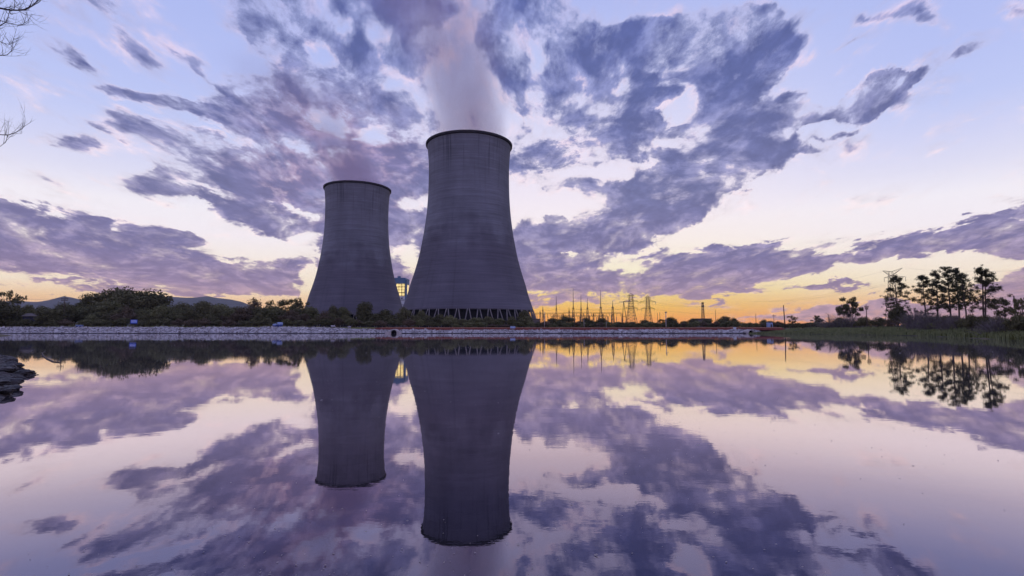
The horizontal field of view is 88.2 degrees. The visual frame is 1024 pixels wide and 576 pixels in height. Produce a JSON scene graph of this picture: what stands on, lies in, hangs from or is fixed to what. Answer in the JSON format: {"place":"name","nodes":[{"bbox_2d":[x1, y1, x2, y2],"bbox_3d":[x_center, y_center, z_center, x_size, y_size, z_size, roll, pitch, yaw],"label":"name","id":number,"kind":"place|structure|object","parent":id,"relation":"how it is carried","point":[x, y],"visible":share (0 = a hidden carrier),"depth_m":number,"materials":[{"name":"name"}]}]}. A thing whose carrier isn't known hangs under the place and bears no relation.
{"place":"outdoors","nodes":[
{"label":"outdoors","id":0,"kind":"place"},
{"bbox_2d":[0,355,22,398],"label":"muddy shore","id":1,"kind":"structure","parent":0,"point":[3,374],"depth_m":19.78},
{"bbox_2d":[0,386,16,393],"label":"shore rock","id":2,"kind":"object","parent":1,"relation":"on","point":[6,390],"visible":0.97,"depth_m":14.29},
{"bbox_2d":[0,367,17,372],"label":"shore rock","id":3,"kind":"object","parent":1,"relation":"on","point":[9,369],"visible":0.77,"depth_m":20.11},
{"bbox_2d":[0,377,24,384],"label":"shore rock","id":4,"kind":"object","parent":1,"relation":"on","point":[9,381],"visible":0.62,"depth_m":16.06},
{"bbox_2d":[15,369,35,374],"bbox_3d":[-19.165,3.328,20.703,0.591,0.319,0.695,0,-4,-2],"label":"shore rock","id":5,"kind":"object","parent":1,"relation":"on","point":[25,371],"visible":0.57,"depth_m":20.61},
{"bbox_2d":[5,296,293,325],"bbox_3d":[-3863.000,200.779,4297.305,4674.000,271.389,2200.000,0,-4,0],"label":"hills","id":6,"kind":"structure","parent":0,"point":[51,303],"depth_m":4043.35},
{"bbox_2d":[0,328,995,339],"bbox_3d":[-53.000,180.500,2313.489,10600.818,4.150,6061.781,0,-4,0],"label":"ground","id":7,"kind":"structure","parent":0,"point":[759,330],"depth_m":139.41,"materials":[{"name":"soil"}]},
{"bbox_2d":[0,299,26,318],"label":"broadleaf tree","id":8,"kind":"object","parent":7,"relation":"on","point":[12,310],"visible":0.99,"depth_m":227.54,"materials":[{"name":"green plant"}]},
{"bbox_2d":[0,290,27,320],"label":"sparse tree","id":9,"kind":"object","parent":7,"relation":"on","point":[18,300],"visible":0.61,"depth_m":236.70,"materials":[{"name":"green plant"}]},
{"bbox_2d":[0,0,48,145],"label":"bare tree","id":10,"kind":"object","parent":7,"relation":"on","point":[19,9],"visible":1,"depth_m":10.34,"materials":[{"name":"brown plant"}]},
{"bbox_2d":[14,319,34,325],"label":"shrub","id":11,"kind":"object","parent":7,"relation":"on","point":[25,322],"visible":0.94,"depth_m":225.12,"materials":[{"name":"green plant"}]},
{"bbox_2d":[22,313,44,326],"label":"hut","id":12,"kind":"object","parent":7,"relation":"on","point":[28,316],"visible":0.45,"depth_m":229.00,"materials":[{"name":"grey metal"}]},
{"bbox_2d":[31,308,69,322],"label":"broadleaf tree","id":13,"kind":"object","parent":7,"relation":"on","point":[43,314],"visible":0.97,"depth_m":223.82,"materials":[{"name":"green plant"}]},
{"bbox_2d":[43,319,58,326],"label":"shrub","id":14,"kind":"object","parent":7,"relation":"on","point":[50,322],"visible":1,"depth_m":221.23,"materials":[{"name":"green plant"}]},
{"bbox_2d":[56,319,74,326],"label":"shrub","id":15,"kind":"object","parent":7,"relation":"on","point":[65,322],"visible":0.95,"depth_m":224.52,"materials":[{"name":"green plant"}]},
{"bbox_2d":[60,305,82,326],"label":"broadleaf tree","id":16,"kind":"object","parent":7,"relation":"on","point":[71,314],"visible":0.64,"depth_m":235.16,"materials":[{"name":"green plant"}]},
{"bbox_2d":[72,306,88,325],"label":"broadleaf tree","id":17,"kind":"object","parent":7,"relation":"on","point":[83,309],"visible":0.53,"depth_m":240.11,"materials":[{"name":"green plant"}]},
{"bbox_2d":[72,319,92,326],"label":"shrub","id":18,"kind":"object","parent":7,"relation":"on","point":[84,322],"visible":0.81,"depth_m":221.01,"materials":[{"name":"green plant"}]},
{"bbox_2d":[75,292,104,326],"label":"broadleaf tree","id":19,"kind":"object","parent":7,"relation":"on","point":[86,299],"visible":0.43,"depth_m":255.97,"materials":[{"name":"green plant"}]},
{"bbox_2d":[87,319,106,326],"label":"shrub","id":20,"kind":"object","parent":7,"relation":"on","point":[98,322],"visible":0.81,"depth_m":222.12,"materials":[{"name":"green plant"}]},
{"bbox_2d":[90,300,122,316],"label":"broadleaf tree","id":21,"kind":"object","parent":7,"relation":"on","point":[110,305],"visible":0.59,"depth_m":241.06,"materials":[{"name":"green plant"}]},
{"bbox_2d":[111,317,130,325],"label":"shrub","id":22,"kind":"object","parent":7,"relation":"on","point":[124,321],"visible":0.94,"depth_m":221.95,"materials":[{"name":"green plant"}]},
{"bbox_2d":[86,286,160,309],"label":"broadleaf tree","id":23,"kind":"object","parent":7,"relation":"on","point":[125,297],"visible":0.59,"depth_m":257.17,"materials":[{"name":"green plant"}]},
{"bbox_2d":[132,307,150,326],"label":"broadleaf tree","id":24,"kind":"object","parent":7,"relation":"on","point":[141,312],"visible":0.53,"depth_m":243.00,"materials":[{"name":"green plant"}]},
{"bbox_2d":[131,288,173,326],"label":"broadleaf tree","id":25,"kind":"object","parent":7,"relation":"on","point":[161,298],"visible":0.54,"depth_m":264.32,"materials":[{"name":"green plant"}]},
{"bbox_2d":[144,319,161,326],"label":"shrub","id":26,"kind":"object","parent":7,"relation":"on","point":[153,322],"visible":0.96,"depth_m":222.31,"materials":[{"name":"green plant"}]},
{"bbox_2d":[149,305,168,325],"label":"broadleaf tree","id":27,"kind":"object","parent":7,"relation":"on","point":[154,311],"visible":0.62,"depth_m":239.89,"materials":[{"name":"green plant"}]},
{"bbox_2d":[157,318,174,325],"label":"shrub","id":28,"kind":"object","parent":7,"relation":"on","point":[166,322],"visible":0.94,"depth_m":224.11,"materials":[{"name":"green plant"}]},
{"bbox_2d":[174,301,191,326],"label":"broadleaf tree","id":29,"kind":"object","parent":7,"relation":"on","point":[182,306],"visible":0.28,"depth_m":256.76,"materials":[{"name":"green plant"}]},
{"bbox_2d":[178,310,195,326],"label":"broadleaf tree","id":30,"kind":"object","parent":7,"relation":"on","point":[188,314],"visible":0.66,"depth_m":237.48,"materials":[{"name":"green plant"}]},
{"bbox_2d":[0,325,376,328],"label":"grass","id":31,"kind":"structure","parent":7,"relation":"on","point":[243,326],"depth_m":210.94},
{"bbox_2d":[182,319,199,326],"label":"shrub","id":32,"kind":"object","parent":7,"relation":"on","point":[191,323],"visible":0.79,"depth_m":221.56,"materials":[{"name":"green plant"}]},
{"bbox_2d":[188,300,214,326],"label":"broadleaf tree","id":33,"kind":"object","parent":7,"relation":"on","point":[199,306],"visible":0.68,"depth_m":239.77,"materials":[{"name":"green plant"}]},
{"bbox_2d":[196,318,210,326],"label":"shrub","id":34,"kind":"object","parent":7,"relation":"on","point":[204,321],"visible":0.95,"depth_m":220.90,"materials":[{"name":"green plant"}]},
{"bbox_2d":[195,307,213,326],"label":"broadleaf tree","id":35,"kind":"object","parent":7,"relation":"on","point":[205,310],"visible":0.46,"depth_m":238.19,"materials":[{"name":"green plant"}]},
{"bbox_2d":[205,320,222,326],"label":"shrub","id":36,"kind":"object","parent":7,"relation":"on","point":[215,323],"visible":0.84,"depth_m":223.09,"materials":[{"name":"green plant"}]},
{"bbox_2d":[204,307,224,318],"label":"broadleaf tree","id":37,"kind":"object","parent":7,"relation":"on","point":[218,312],"visible":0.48,"depth_m":240.45,"materials":[{"name":"green plant"}]},
{"bbox_2d":[219,319,238,327],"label":"shrub","id":38,"kind":"object","parent":7,"relation":"on","point":[228,322],"visible":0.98,"depth_m":220.38,"materials":[{"name":"green plant"}]},
{"bbox_2d":[227,306,249,326],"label":"broadleaf tree","id":39,"kind":"object","parent":7,"relation":"on","point":[236,316],"visible":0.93,"depth_m":235.19,"materials":[{"name":"green plant"}]},
{"bbox_2d":[238,307,254,326],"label":"broadleaf tree","id":40,"kind":"object","parent":7,"relation":"on","point":[248,312],"visible":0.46,"depth_m":239.90,"materials":[{"name":"green plant"}]},
{"bbox_2d":[243,297,263,311],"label":"broadleaf tree","id":41,"kind":"object","parent":7,"relation":"on","point":[256,303],"visible":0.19,"depth_m":256.89,"materials":[{"name":"green plant"}]},
{"bbox_2d":[252,306,267,326],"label":"broadleaf tree","id":42,"kind":"object","parent":7,"relation":"on","point":[258,310],"visible":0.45,"depth_m":241.89,"materials":[{"name":"green plant"}]},
{"bbox_2d":[255,318,274,325],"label":"shrub","id":43,"kind":"object","parent":7,"relation":"on","point":[265,321],"visible":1,"depth_m":221.44,"materials":[{"name":"green plant"}]},
{"bbox_2d":[261,303,286,318],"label":"broadleaf tree","id":44,"kind":"object","parent":7,"relation":"on","point":[271,309],"visible":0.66,"depth_m":243.43,"materials":[{"name":"green plant"}]},
{"bbox_2d":[271,309,287,321],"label":"broadleaf tree","id":45,"kind":"object","parent":7,"relation":"on","point":[279,313],"visible":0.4,"depth_m":236.22,"materials":[{"name":"green plant"}]},
{"bbox_2d":[265,299,296,309],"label":"sparse tree","id":46,"kind":"object","parent":7,"relation":"on","point":[282,303],"visible":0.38,"depth_m":266.35,"materials":[{"name":"green plant"}]},
{"bbox_2d":[277,309,302,321],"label":"broadleaf tree","id":47,"kind":"object","parent":7,"relation":"on","point":[291,315],"visible":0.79,"depth_m":232.67,"materials":[{"name":"green plant"}]},
{"bbox_2d":[288,298,308,326],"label":"sparse tree","id":48,"kind":"object","parent":7,"relation":"on","point":[297,303],"visible":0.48,"depth_m":261.12,"materials":[{"name":"green plant"}]},
{"bbox_2d":[300,306,319,326],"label":"broadleaf tree","id":49,"kind":"object","parent":7,"relation":"on","point":[311,311],"visible":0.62,"depth_m":242.09,"materials":[{"name":"green plant"}]},
{"bbox_2d":[302,319,318,326],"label":"shrub","id":50,"kind":"object","parent":7,"relation":"on","point":[312,322],"visible":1,"depth_m":220.80,"materials":[{"name":"green plant"}]},
{"bbox_2d":[315,311,331,326],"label":"broadleaf tree","id":51,"kind":"object","parent":7,"relation":"on","point":[323,316],"visible":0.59,"depth_m":237.87,"materials":[{"name":"green plant"}]},
{"bbox_2d":[318,318,333,326],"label":"shrub","id":52,"kind":"object","parent":7,"relation":"on","point":[325,322],"visible":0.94,"depth_m":223.99,"materials":[{"name":"green plant"}]},
{"bbox_2d":[331,317,344,326],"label":"shrub","id":53,"kind":"object","parent":7,"relation":"on","point":[339,320],"visible":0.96,"depth_m":222.90,"materials":[{"name":"green plant"}]},
{"bbox_2d":[337,307,352,326],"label":"broadleaf tree","id":54,"kind":"object","parent":7,"relation":"on","point":[343,311],"visible":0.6,"depth_m":246.57,"materials":[{"name":"green plant"}]},
{"bbox_2d":[344,318,357,326],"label":"shrub","id":55,"kind":"object","parent":7,"relation":"on","point":[350,322],"visible":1,"depth_m":220.27,"materials":[{"name":"green plant"}]},
{"bbox_2d":[300,180,407,327],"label":"cooling tower","id":56,"kind":"structure","parent":7,"relation":"on","point":[354,269],"depth_m":477.99,"materials":[{"name":"concrete"}]},
{"bbox_2d":[353,301,373,326],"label":"broadleaf tree","id":57,"kind":"object","parent":7,"relation":"on","point":[366,308],"visible":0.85,"depth_m":239.77,"materials":[{"name":"green plant"}]},
{"bbox_2d":[368,313,384,327],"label":"shrub","id":58,"kind":"object","parent":7,"relation":"on","point":[374,317],"visible":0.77,"depth_m":235.41,"materials":[{"name":"green plant"}]},
{"bbox_2d":[0,327,756,332],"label":"stone bank","id":59,"kind":"structure","parent":7,"relation":"on","point":[227,330],"depth_m":206.87,"materials":[{"name":"stone"}]},
{"bbox_2d":[0,326,760,332],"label":"riprap","id":60,"kind":"object","parent":59,"relation":"on","point":[194,330],"visible":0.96,"depth_m":206.83,"materials":[{"name":"stone"}]},
{"bbox_2d":[371,320,387,327],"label":"shrub","id":61,"kind":"object","parent":7,"relation":"on","point":[381,323],"visible":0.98,"depth_m":219.54,"materials":[{"name":"green plant"}]},
{"bbox_2d":[377,309,395,326],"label":"broadleaf tree","id":62,"kind":"object","parent":7,"relation":"on","point":[384,313],"visible":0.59,"depth_m":238.64,"materials":[{"name":"green plant"}]},
{"bbox_2d":[387,319,401,326],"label":"shrub","id":63,"kind":"object","parent":7,"relation":"on","point":[393,322],"visible":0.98,"depth_m":225.95,"materials":[{"name":"green plant"}]},
{"bbox_2d":[395,276,409,305],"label":"boiler house","id":64,"kind":"structure","parent":7,"relation":"on","point":[402,284],"depth_m":762.39,"materials":[{"name":"blue metal"}]},
{"bbox_2d":[396,284,408,295],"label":"window","id":65,"kind":"structure","parent":64,"relation":"in","point":[401,287],"depth_m":762.74,"materials":[{"name":"yellow"}]},
{"bbox_2d":[395,306,411,326],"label":"broadleaf tree","id":66,"kind":"object","parent":7,"relation":"on","point":[403,314],"visible":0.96,"depth_m":234.92,"materials":[{"name":"green plant"}]},
{"bbox_2d":[402,319,415,326],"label":"shrub","id":67,"kind":"object","parent":7,"relation":"on","point":[407,322],"visible":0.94,"depth_m":220.06,"materials":[{"name":"green plant"}]},
{"bbox_2d":[430,314,445,324],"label":"shrub","id":68,"kind":"object","parent":7,"relation":"on","point":[439,319],"visible":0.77,"depth_m":238.72,"materials":[{"name":"green plant"}]},
{"bbox_2d":[438,320,456,326],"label":"shrub","id":69,"kind":"object","parent":7,"relation":"on","point":[447,323],"visible":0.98,"depth_m":225.41,"materials":[{"name":"green plant"}]},
{"bbox_2d":[16,322,903,327],"bbox_3d":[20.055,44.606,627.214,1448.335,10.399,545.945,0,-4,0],"label":"woods","id":70,"kind":"object","parent":7,"relation":"on","point":[132,325],"visible":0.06,"depth_m":571.41,"materials":[{"name":"green plant"}]},
{"bbox_2d":[396,130,535,326],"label":"cooling tower","id":71,"kind":"structure","parent":7,"relation":"on","point":[467,266],"depth_m":354.91,"materials":[{"name":"concrete"}]},
{"bbox_2d":[468,317,483,326],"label":"shrub","id":72,"kind":"object","parent":7,"relation":"on","point":[474,320],"visible":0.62,"depth_m":235.04,"materials":[{"name":"green plant"}]},
{"bbox_2d":[481,316,494,324],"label":"shrub","id":73,"kind":"object","parent":7,"relation":"on","point":[488,320],"visible":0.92,"depth_m":236.72,"materials":[{"name":"green plant"}]},
{"bbox_2d":[516,311,531,319],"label":"broadleaf tree","id":74,"kind":"object","parent":7,"relation":"on","point":[524,314],"visible":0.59,"depth_m":244.27,"materials":[{"name":"green plant"}]},
{"bbox_2d":[518,316,533,324],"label":"shrub","id":75,"kind":"object","parent":7,"relation":"on","point":[526,319],"visible":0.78,"depth_m":238.76,"materials":[{"name":"green plant"}]},
{"bbox_2d":[557,316,574,322],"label":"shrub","id":76,"kind":"object","parent":7,"relation":"on","point":[568,319],"visible":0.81,"depth_m":259.95,"materials":[{"name":"green plant"}]},
{"bbox_2d":[371,327,784,329],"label":"clay berm","id":77,"kind":"structure","parent":7,"relation":"on","point":[595,328],"depth_m":211.64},
{"bbox_2d":[551,315,608,326],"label":"bus gantry","id":78,"kind":"object","parent":7,"relation":"on","point":[589,316],"visible":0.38,"depth_m":391.86,"materials":[{"name":"grey metal"}]},
{"bbox_2d":[593,312,622,326],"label":"bus gantry","id":79,"kind":"object","parent":7,"relation":"on","point":[609,313],"visible":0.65,"depth_m":409.63,"materials":[{"name":"grey metal"}]},
{"bbox_2d":[624,293,637,322],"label":"lattice pylon","id":80,"kind":"object","parent":7,"relation":"on","point":[628,301],"visible":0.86,"depth_m":429.83,"materials":[{"name":"grey metal"}]},
{"bbox_2d":[640,296,655,320],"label":"lattice pylon","id":81,"kind":"object","parent":7,"relation":"on","point":[648,308],"visible":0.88,"depth_m":439.62,"materials":[{"name":"grey metal"}]},
{"bbox_2d":[804,313,875,328],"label":"dry shrub","id":82,"kind":"object","parent":7,"relation":"on","point":[848,323],"visible":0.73,"depth_m":196.98,"materials":[{"name":"brown plant"}]},
{"bbox_2d":[835,297,863,319],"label":"sparse tree","id":83,"kind":"object","parent":7,"relation":"on","point":[846,308],"visible":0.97,"depth_m":228.38,"materials":[{"name":"green plant"}]},
{"bbox_2d":[854,316,870,326],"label":"shrub","id":84,"kind":"object","parent":7,"relation":"on","point":[861,321],"visible":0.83,"depth_m":187.39,"materials":[{"name":"green plant"}]},
{"bbox_2d":[867,317,885,326],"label":"shrub","id":85,"kind":"object","parent":7,"relation":"on","point":[879,322],"visible":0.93,"depth_m":175.84,"materials":[{"name":"green plant"}]},
{"bbox_2d":[748,326,1023,340],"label":"reeds","id":86,"kind":"object","parent":7,"relation":"on","point":[1015,335],"visible":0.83,"depth_m":141.03,"materials":[{"name":"plant"}]},
{"bbox_2d":[883,319,899,327],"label":"shrub","id":87,"kind":"object","parent":7,"relation":"on","point":[887,323],"visible":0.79,"depth_m":166.85,"materials":[{"name":"green plant"}]},
{"bbox_2d":[883,268,905,326],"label":"lattice pylon","id":88,"kind":"object","parent":7,"relation":"on","point":[892,286],"visible":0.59,"depth_m":401.52,"materials":[{"name":"grey metal"}]},
{"bbox_2d":[879,275,915,315],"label":"pine tree","id":89,"kind":"object","parent":7,"relation":"on","point":[895,279],"visible":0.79,"depth_m":168.57,"materials":[{"name":"green plant"}]},
{"bbox_2d":[886,305,909,326],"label":"broadleaf tree","id":90,"kind":"object","parent":7,"relation":"on","point":[895,312],"visible":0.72,"depth_m":160.23,"materials":[{"name":"green plant"}]},
{"bbox_2d":[892,307,934,329],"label":"dry shrub","id":91,"kind":"object","parent":7,"relation":"on","point":[912,316],"visible":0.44,"depth_m":149.16,"materials":[{"name":"brown plant"}]},
{"bbox_2d":[901,310,947,330],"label":"dry shrub","id":92,"kind":"object","parent":7,"relation":"on","point":[927,323],"visible":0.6,"depth_m":137.97,"materials":[{"name":"brown plant"}]},
{"bbox_2d":[911,275,939,315],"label":"pine tree","id":93,"kind":"object","parent":7,"relation":"on","point":[921,278],"visible":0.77,"depth_m":154.25,"materials":[{"name":"green plant"}]},
{"bbox_2d":[923,269,948,313],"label":"pine tree","id":94,"kind":"object","parent":7,"relation":"on","point":[936,284],"visible":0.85,"depth_m":148.94,"materials":[{"name":"green plant"}]},
{"bbox_2d":[931,312,963,331],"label":"dry shrub","id":95,"kind":"object","parent":7,"relation":"on","point":[951,324],"visible":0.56,"depth_m":126.35,"materials":[{"name":"brown plant"}]},
{"bbox_2d":[936,266,962,315],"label":"pine tree","id":96,"kind":"object","parent":7,"relation":"on","point":[950,305],"visible":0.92,"depth_m":138.81,"materials":[{"name":"green plant"}]},
{"bbox_2d":[948,268,967,315],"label":"pine tree","id":97,"kind":"object","parent":7,"relation":"on","point":[955,271],"visible":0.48,"depth_m":137.68,"materials":[{"name":"green plant"}]},
{"bbox_2d":[949,272,975,315],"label":"pine tree","id":98,"kind":"object","parent":7,"relation":"on","point":[960,276],"visible":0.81,"depth_m":129.03,"materials":[{"name":"green plant"}]},
{"bbox_2d":[962,314,976,330],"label":"shrub","id":99,"kind":"object","parent":7,"relation":"on","point":[969,318],"visible":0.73,"depth_m":113.84,"materials":[{"name":"green plant"}]},
{"bbox_2d":[973,315,992,328],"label":"shrub","id":100,"kind":"object","parent":7,"relation":"on","point":[981,318],"visible":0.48,"depth_m":105.42,"materials":[{"name":"green plant"}]},
{"bbox_2d":[959,264,1012,315],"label":"pine tree","id":101,"kind":"object","parent":7,"relation":"on","point":[984,274],"visible":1,"depth_m":112.12,"materials":[{"name":"green plant"}]},
{"bbox_2d":[961,314,1014,334],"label":"dry shrub","id":102,"kind":"object","parent":7,"relation":"on","point":[999,327],"visible":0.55,"depth_m":98.10,"materials":[{"name":"brown plant"}]},
{"bbox_2d":[986,297,1020,316],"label":"sparse tree","id":103,"kind":"object","parent":7,"relation":"on","point":[1003,302],"visible":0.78,"depth_m":118.69,"materials":[{"name":"green plant"}]},
{"bbox_2d":[1002,315,1023,330],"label":"shrub","id":104,"kind":"object","parent":7,"relation":"on","point":[1017,323],"visible":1,"depth_m":89.87,"materials":[{"name":"green plant"}]},
{"bbox_2d":[1010,297,1023,315],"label":"sparse tree","id":105,"kind":"object","parent":7,"relation":"on","point":[1018,307],"visible":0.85,"depth_m":95.38,"materials":[{"name":"green plant"}]},
{"bbox_2d":[0,333,1023,575],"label":"water","id":106,"kind":"structure","parent":0,"point":[98,441],"depth_m":7.52,"materials":[{"name":"liquid"}]},
{"bbox_2d":[0,0,1023,324],"label":"sky","id":107,"kind":"structure","parent":0,"point":[728,154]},
{"bbox_2d":[16,342,1020,575],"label":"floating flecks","id":108,"kind":"object","parent":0,"point":[507,543],"visible":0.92,"depth_m":4.75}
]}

